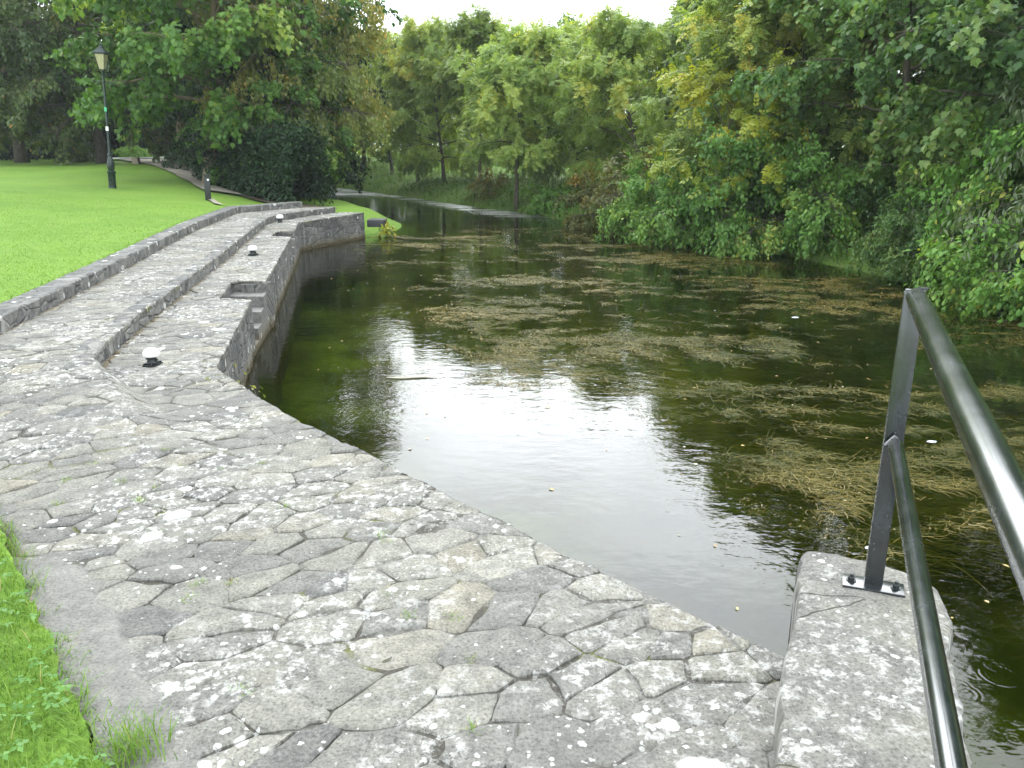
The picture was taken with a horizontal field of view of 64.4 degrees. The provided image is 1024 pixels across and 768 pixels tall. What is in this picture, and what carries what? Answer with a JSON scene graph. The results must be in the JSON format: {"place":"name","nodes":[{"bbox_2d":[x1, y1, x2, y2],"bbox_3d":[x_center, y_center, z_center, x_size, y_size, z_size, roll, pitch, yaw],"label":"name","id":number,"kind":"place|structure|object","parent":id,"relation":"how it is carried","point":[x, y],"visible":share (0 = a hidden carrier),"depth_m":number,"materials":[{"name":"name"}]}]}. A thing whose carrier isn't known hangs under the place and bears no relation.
{"place":"outdoors","nodes":[
{"label":"outdoors","id":0,"kind":"place"},
{"bbox_2d":[113,156,164,158],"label":"road","id":1,"kind":"structure","parent":0,"point":[130,157],"depth_m":41.40,"materials":[{"name":"grey asphalt"}]},
{"bbox_2d":[0,207,334,358],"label":"walkway pavement","id":2,"kind":"structure","parent":0,"point":[67,328],"depth_m":8.12,"materials":[{"name":"grey stone"}]},
{"bbox_2d":[119,159,241,194],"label":"gravel path","id":3,"kind":"structure","parent":0,"point":[184,174],"depth_m":27.93,"materials":[{"name":"beige gravel"}]},
{"bbox_2d":[0,157,490,767],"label":"lawn","id":4,"kind":"structure","parent":0,"point":[147,183],"depth_m":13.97,"materials":[{"name":"green plant"}]},
{"bbox_2d":[0,118,63,160],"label":"clipped hedge","id":5,"kind":"object","parent":4,"relation":"on","point":[9,155],"visible":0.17,"depth_m":39.36,"materials":[{"name":"green plant"}]},
{"bbox_2d":[0,19,87,159],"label":"yew tree","id":6,"kind":"object","parent":4,"relation":"on","point":[50,96],"visible":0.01,"depth_m":41.98,"materials":[{"name":"green plant"}]},
{"bbox_2d":[0,524,115,767],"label":"clover leaves","id":7,"kind":"object","parent":4,"relation":"on","point":[33,726],"visible":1,"depth_m":2.36,"materials":[{"name":"green plant"}]},
{"bbox_2d":[0,0,127,162],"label":"tree","id":8,"kind":"object","parent":4,"relation":"on","point":[20,154],"visible":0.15,"depth_m":33.47,"materials":[{"name":"green plant"}]},
{"bbox_2d":[12,11,166,158],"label":"yew tree","id":9,"kind":"object","parent":4,"relation":"on","point":[114,144],"visible":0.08,"depth_m":45.44,"materials":[{"name":"green plant"}]},
{"bbox_2d":[0,0,194,165],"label":"tree","id":10,"kind":"object","parent":4,"relation":"on","point":[20,101],"visible":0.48,"depth_m":31.94,"materials":[{"name":"green plant"}]},
{"bbox_2d":[92,42,116,187],"bbox_3d":[-10.521,-6.925,21.100,0.470,3.645,0.320,3,17,-1],"label":"street lamp","id":11,"kind":"object","parent":4,"relation":"on","point":[101,53],"visible":0.98,"depth_m":21.00,"materials":[{"name":"black metal"}]},
{"bbox_2d":[40,0,200,165],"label":"tree","id":12,"kind":"object","parent":4,"relation":"on","point":[60,65],"visible":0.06,"depth_m":30.73,"materials":[{"name":"green plant"}]},
{"bbox_2d":[131,157,139,163],"bbox_3d":[-15.400,-9.106,33.287,0.260,0.340,0.240,0,17,0],"label":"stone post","id":13,"kind":"object","parent":4,"relation":"on","point":[135,160],"visible":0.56,"depth_m":33.17,"materials":[{"name":"beige stone"}]},
{"bbox_2d":[111,143,163,159],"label":"bush","id":14,"kind":"object","parent":4,"relation":"on","point":[126,151],"visible":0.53,"depth_m":41.40,"materials":[{"name":"green plant"}]},
{"bbox_2d":[0,190,298,302],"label":"lawn grass","id":15,"kind":"structure","parent":4,"relation":"on","point":[63,274],"depth_m":12.64,"materials":[{"name":"green plant"}]},
{"bbox_2d":[103,71,197,156],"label":"yew tree","id":16,"kind":"object","parent":4,"relation":"on","point":[105,135],"visible":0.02,"depth_m":46.68,"materials":[{"name":"green plant"}]},
{"bbox_2d":[0,201,301,333],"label":"retaining kerb","id":17,"kind":"structure","parent":4,"relation":"on","point":[26,306],"depth_m":9.30,"materials":[{"name":"stone"}]},
{"bbox_2d":[94,0,218,170],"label":"tree","id":18,"kind":"object","parent":4,"relation":"on","point":[180,160],"visible":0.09,"depth_m":29.47,"materials":[{"name":"green plant"}]},
{"bbox_2d":[5,0,358,149],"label":"distant wood","id":19,"kind":"object","parent":4,"relation":"on","point":[325,2],"depth_m":63.29,"materials":[{"name":"green plant"}]},
{"bbox_2d":[203,174,210,200],"bbox_3d":[-7.442,-4.789,19.863,0.149,0.648,0.148,-4,17,-17],"label":"path bollard","id":20,"kind":"object","parent":4,"relation":"on","point":[207,188],"visible":0.84,"depth_m":19.80,"materials":[{"name":"grey metal"}]},
{"bbox_2d":[37,0,403,183],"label":"sycamore tree","id":21,"kind":"object","parent":4,"relation":"on","point":[168,48],"visible":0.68,"depth_m":22.57,"materials":[{"name":"green plant"}]},
{"bbox_2d":[173,52,286,193],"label":"holly tree","id":22,"kind":"object","parent":4,"relation":"on","point":[199,93],"visible":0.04,"depth_m":25.92,"materials":[{"name":"green plant"}]},
{"bbox_2d":[187,113,336,205],"bbox_3d":[-7.822,-6.912,24.561,1.851,2.873,7.614,-13,21,-37],"label":"laurel hedge","id":23,"kind":"object","parent":4,"relation":"on","point":[287,155],"visible":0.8,"depth_m":22.56,"materials":[{"name":"green plant"}]},
{"bbox_2d":[192,51,336,198],"bbox_3d":[-7.694,-7.735,25.364,4.604,5.198,4.260,0,17,0],"label":"tree","id":24,"kind":"object","parent":4,"relation":"on","point":[206,153],"visible":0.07,"depth_m":24.43,"materials":[{"name":"green plant"}]},
{"bbox_2d":[174,21,370,195],"bbox_3d":[-7.161,-8.368,25.231,5.387,5.522,5.754,3,17,9],"label":"tree","id":25,"kind":"object","parent":4,"relation":"on","point":[272,89],"visible":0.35,"depth_m":24.02,"materials":[{"name":"green plant"}]},
{"bbox_2d":[178,0,392,195],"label":"tree","id":26,"kind":"object","parent":4,"relation":"on","point":[362,167],"visible":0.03,"depth_m":29.71,"materials":[{"name":"green plant"}]},
{"bbox_2d":[182,0,402,193],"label":"tree","id":27,"kind":"object","parent":4,"relation":"on","point":[360,120],"visible":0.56,"depth_m":24.26,"materials":[{"name":"green plant"}]},
{"bbox_2d":[307,1,367,166],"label":"birch tree","id":28,"kind":"object","parent":4,"relation":"on","point":[348,59],"visible":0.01,"depth_m":31.31,"materials":[{"name":"green plant"}]},
{"bbox_2d":[239,192,337,208],"bbox_3d":[-7.931,-5.904,24.689,1.533,0.566,9.963,-11,20,-33],"label":"earth strip","id":29,"kind":"object","parent":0,"point":[260,198],"visible":0.25,"depth_m":22.49,"materials":[{"name":"brown soil"}]},
{"bbox_2d":[0,212,784,767],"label":"quay pavement","id":30,"kind":"structure","parent":0,"point":[316,640],"depth_m":3.02,"materials":[{"name":"grey stone"}]},
{"bbox_2d":[142,347,162,367],"bbox_3d":[-2.740,-0.208,6.180,0.123,0.140,0.131,4,17,14],"label":"mooring bollard","id":31,"kind":"object","parent":30,"relation":"on","point":[151,354],"visible":1,"depth_m":6.14,"materials":[{"name":"black paint"}]},
{"bbox_2d":[69,207,334,365],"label":"stone kerb","id":32,"kind":"structure","parent":30,"relation":"on","point":[184,282],"depth_m":8.51,"materials":[{"name":"grey stone"}]},
{"bbox_2d":[248,245,258,255],"bbox_3d":[-3.890,-2.003,12.198,0.138,0.157,0.147,5,17,16],"label":"mooring bollard","id":33,"kind":"object","parent":30,"relation":"on","point":[252,249],"visible":1,"depth_m":12.16,"materials":[{"name":"black paint"}]},
{"bbox_2d":[276,214,282,222],"bbox_3d":[-4.870,-3.474,17.060,0.147,0.168,0.157,-5,17,-16],"label":"mooring bollard","id":34,"kind":"object","parent":30,"relation":"on","point":[279,217],"visible":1,"depth_m":17.01,"materials":[{"name":"black paint"}]},
{"bbox_2d":[38,0,915,149],"label":"sky","id":35,"kind":"structure","parent":0,"point":[523,9],"materials":[{"name":"white"}]},
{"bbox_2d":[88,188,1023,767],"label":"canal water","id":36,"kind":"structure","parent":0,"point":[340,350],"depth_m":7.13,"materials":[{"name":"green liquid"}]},
{"bbox_2d":[376,221,395,237],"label":"waterside plant","id":37,"kind":"object","parent":36,"relation":"in","point":[385,232],"visible":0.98,"depth_m":19.70,"materials":[{"name":"green plant"}]},
{"bbox_2d":[386,376,436,378],"bbox_3d":[-0.990,-0.065,8.037,0.501,0.021,0.046,-1,17,-3],"label":"floating stick","id":38,"kind":"object","parent":36,"relation":"on","point":[411,377],"visible":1,"depth_m":8.03,"materials":[{"name":"brown wood"}]},
{"bbox_2d":[317,234,1008,617],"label":"floating leaves","id":39,"kind":"object","parent":36,"relation":"on","point":[683,446],"visible":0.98,"depth_m":7.68,"materials":[{"name":"yellow plant"}]},
{"bbox_2d":[346,227,1023,564],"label":"water weed","id":40,"kind":"object","parent":36,"relation":"on","point":[637,340],"visible":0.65,"depth_m":8.87,"materials":[{"name":"plant"}]},
{"bbox_2d":[331,147,1023,307],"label":"bank terrain","id":41,"kind":"structure","parent":0,"point":[458,201],"depth_m":31.05,"materials":[{"name":"green plant"}]},
{"bbox_2d":[334,53,401,167],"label":"sycamore tree","id":42,"kind":"object","parent":41,"relation":"on","point":[382,158],"visible":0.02,"depth_m":45.60,"materials":[{"name":"green plant"}]},
{"bbox_2d":[337,24,440,173],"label":"ash tree","id":43,"kind":"object","parent":41,"relation":"on","point":[379,80],"visible":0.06,"depth_m":38.32,"materials":[{"name":"green plant"}]},
{"bbox_2d":[368,17,449,180],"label":"ash tree","id":44,"kind":"object","parent":41,"relation":"on","point":[393,101],"visible":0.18,"depth_m":34.31,"materials":[{"name":"green plant"}]},
{"bbox_2d":[375,6,494,181],"bbox_3d":[-3.116,-11.742,33.797,5.210,7.024,5.682,1,17,2],"label":"ash tree","id":45,"kind":"object","parent":41,"relation":"on","point":[425,39],"visible":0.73,"depth_m":32.86,"materials":[{"name":"green plant"}]},
{"bbox_2d":[396,104,482,161],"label":"ash tree","id":46,"kind":"object","parent":41,"relation":"on","point":[466,134],"visible":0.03,"depth_m":53.72,"materials":[{"name":"green plant"}]},
{"bbox_2d":[415,0,528,178],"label":"ash tree","id":47,"kind":"object","parent":41,"relation":"on","point":[472,34],"visible":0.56,"depth_m":29.34,"materials":[{"name":"green plant"}]},
{"bbox_2d":[464,166,510,203],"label":"bush","id":48,"kind":"object","parent":41,"relation":"on","point":[482,182],"visible":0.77,"depth_m":29.17,"materials":[{"name":"green plant"}]},
{"bbox_2d":[445,9,581,210],"bbox_3d":[0.257,-8.508,26.079,4.819,6.271,5.102,-7,18,-22],"label":"ash tree","id":49,"kind":"object","parent":41,"relation":"on","point":[500,76],"visible":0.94,"depth_m":24.89,"materials":[{"name":"green plant"}]},
{"bbox_2d":[483,120,567,165],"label":"ash tree","id":50,"kind":"object","parent":41,"relation":"on","point":[503,139],"depth_m":48.73,"materials":[{"name":"green plant"}]},
{"bbox_2d":[517,181,582,217],"bbox_3d":[1.357,-5.617,25.540,2.173,1.467,2.719,-7,18,-22],"label":"bush","id":51,"kind":"object","parent":41,"relation":"on","point":[546,202],"visible":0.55,"depth_m":25.42,"materials":[{"name":"green plant"}]},
{"bbox_2d":[495,9,631,174],"bbox_3d":[1.797,-11.190,31.934,6.233,6.589,5.878,2,17,8],"label":"sycamore tree","id":52,"kind":"object","parent":41,"relation":"on","point":[551,131],"visible":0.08,"depth_m":31.14,"materials":[{"name":"green plant"}]},
{"bbox_2d":[512,12,646,189],"bbox_3d":[2.342,-9.400,27.339,4.978,5.992,5.430,-3,17,-11],"label":"ash tree","id":53,"kind":"object","parent":41,"relation":"on","point":[582,152],"visible":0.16,"depth_m":26.86,"materials":[{"name":"green plant"}]},
{"bbox_2d":[551,161,643,229],"bbox_3d":[2.424,-4.907,22.059,2.828,2.217,2.471,3,17,9],"label":"bush","id":54,"kind":"object","parent":41,"relation":"on","point":[583,197],"visible":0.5,"depth_m":21.95,"materials":[{"name":"green plant"}]},
{"bbox_2d":[582,145,657,238],"bbox_3d":[3.278,-4.556,20.348,3.088,2.771,3.535,0,17,0],"label":"bush","id":55,"kind":"object","parent":41,"relation":"on","point":[598,201],"visible":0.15,"depth_m":19.66,"materials":[{"name":"green plant"}]},
{"bbox_2d":[566,39,675,167],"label":"background tree","id":56,"kind":"object","parent":41,"relation":"on","point":[650,76],"visible":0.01,"depth_m":34.67,"materials":[{"name":"green plant"}]},
{"bbox_2d":[548,0,703,193],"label":"ash tree","id":57,"kind":"object","parent":41,"relation":"on","point":[617,37],"visible":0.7,"depth_m":22.91,"materials":[{"name":"green plant"}]},
{"bbox_2d":[352,52,937,163],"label":"distant wood","id":58,"kind":"object","parent":41,"relation":"on","point":[367,153],"visible":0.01,"depth_m":69.47,"materials":[{"name":"green plant"}]},
{"bbox_2d":[592,150,735,248],"bbox_3d":[3.890,-3.703,18.927,3.582,3.331,3.453,-14,22,-40],"label":"bush","id":59,"kind":"object","parent":41,"relation":"on","point":[634,192],"visible":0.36,"depth_m":18.22,"materials":[{"name":"green plant"}]},
{"bbox_2d":[627,0,775,140],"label":"ash tree","id":60,"kind":"object","parent":41,"relation":"on","point":[678,47],"visible":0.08,"depth_m":24.25,"materials":[{"name":"green plant"}]},
{"bbox_2d":[606,116,852,257],"bbox_3d":[4.788,-3.959,17.834,5.003,4.009,4.447,13,21,37],"label":"bush","id":61,"kind":"object","parent":41,"relation":"on","point":[747,150],"visible":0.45,"depth_m":16.75,"materials":[{"name":"green plant"}]},
{"bbox_2d":[645,39,827,218],"bbox_3d":[4.718,-5.144,17.738,3.730,4.408,4.149,10,20,31],"label":"elder tree","id":62,"kind":"object","parent":41,"relation":"on","point":[710,85],"visible":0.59,"depth_m":16.99,"materials":[{"name":"green plant"}]},
{"bbox_2d":[627,0,884,211],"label":"ash tree","id":63,"kind":"object","parent":41,"relation":"on","point":[781,23],"visible":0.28,"depth_m":18.08,"materials":[{"name":"green plant"}]},
{"bbox_2d":[681,15,846,133],"bbox_3d":[8.852,-10.982,27.376,7.860,8.811,8.335,5,17,15],"label":"background tree","id":64,"kind":"object","parent":41,"relation":"on","point":[727,105],"visible":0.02,"depth_m":27.57,"materials":[{"name":"green plant"}]},
{"bbox_2d":[691,131,897,261],"bbox_3d":[5.910,-3.287,17.169,4.214,3.918,4.063,11,20,33],"label":"bush","id":65,"kind":"object","parent":41,"relation":"on","point":[832,207],"visible":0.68,"depth_m":15.97,"materials":[{"name":"green plant"}]},
{"bbox_2d":[659,0,944,215],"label":"ash tree","id":66,"kind":"object","parent":41,"relation":"on","point":[745,26],"visible":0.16,"depth_m":17.50,"materials":[{"name":"green plant"}]},
{"bbox_2d":[697,0,1023,213],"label":"sycamore tree","id":67,"kind":"object","parent":41,"relation":"on","point":[821,74],"visible":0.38,"depth_m":15.36,"materials":[{"name":"green plant"}]},
{"bbox_2d":[777,27,969,117],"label":"ash tree","id":68,"kind":"object","parent":41,"relation":"on","point":[868,62],"depth_m":19.93,"materials":[{"name":"green plant"}]},
{"bbox_2d":[834,60,1001,156],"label":"background tree","id":69,"kind":"object","parent":41,"relation":"on","point":[839,147],"depth_m":25.55,"materials":[{"name":"green plant"}]},
{"bbox_2d":[842,185,1013,289],"bbox_3d":[6.992,-2.036,13.376,2.529,2.351,2.438,-7,18,-23],"label":"bush","id":70,"kind":"object","parent":41,"relation":"on","point":[896,225],"visible":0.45,"depth_m":13.24,"materials":[{"name":"green plant"}]},
{"bbox_2d":[837,155,1023,257],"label":"bush","id":71,"kind":"object","parent":41,"relation":"on","point":[891,175],"visible":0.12,"depth_m":15.34,"materials":[{"name":"green plant"}]},
{"bbox_2d":[840,0,1023,162],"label":"sycamore tree","id":72,"kind":"object","parent":41,"relation":"on","point":[865,123],"visible":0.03,"depth_m":16.57,"materials":[{"name":"green plant"}]},
{"bbox_2d":[852,0,1023,217],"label":"sycamore tree","id":73,"kind":"object","parent":41,"relation":"on","point":[966,35],"visible":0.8,"depth_m":12.06,"materials":[{"name":"green plant"}]},
{"bbox_2d":[888,105,1023,314],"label":"bush","id":74,"kind":"object","parent":41,"relation":"on","point":[982,183],"visible":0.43,"depth_m":11.79,"materials":[{"name":"green plant"}]},
{"bbox_2d":[905,216,1023,326],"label":"bush","id":75,"kind":"object","parent":41,"relation":"on","point":[984,302],"visible":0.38,"depth_m":10.95,"materials":[{"name":"green plant"}]},
{"bbox_2d":[925,69,1023,275],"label":"willow bush","id":76,"kind":"object","parent":41,"relation":"on","point":[968,225],"visible":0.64,"depth_m":11.15,"materials":[{"name":"green plant"}]},
{"bbox_2d":[931,264,1023,318],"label":"bush","id":77,"kind":"object","parent":41,"relation":"on","point":[1017,279],"visible":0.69,"depth_m":10.64,"materials":[{"name":"green plant"}]},
{"label":"ground","id":78,"kind":"structure","parent":0,"visible":0},
{"bbox_2d":[218,214,364,385],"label":"quay wall","id":79,"kind":"structure","parent":78,"relation":"on","point":[257,324],"depth_m":10.16,"materials":[{"name":"grey stone"}]},
{"bbox_2d":[233,363,265,397],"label":"wall plant","id":80,"kind":"object","parent":79,"relation":"attached to","point":[254,386],"depth_m":6.72,"materials":[{"name":"green plant"}]},
{"bbox_2d":[367,218,386,226],"bbox_3d":[-3.300,-3.952,19.902,0.420,0.170,0.500,0,17,0],"label":"timber baulk","id":81,"kind":"object","parent":79,"relation":"attached to","point":[374,222],"visible":0.87,"depth_m":19.67,"materials":[{"name":"grey wood"}]},
{"bbox_2d":[773,551,971,767],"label":"coping block","id":82,"kind":"structure","parent":78,"relation":"on","point":[850,694],"depth_m":2.36,"materials":[{"name":"grey stone"}]},
{"bbox_2d":[842,287,1023,767],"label":"handrail","id":83,"kind":"object","parent":82,"relation":"on","point":[997,470],"visible":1,"depth_m":1.64,"materials":[{"name":"grey metal"}]}
]}

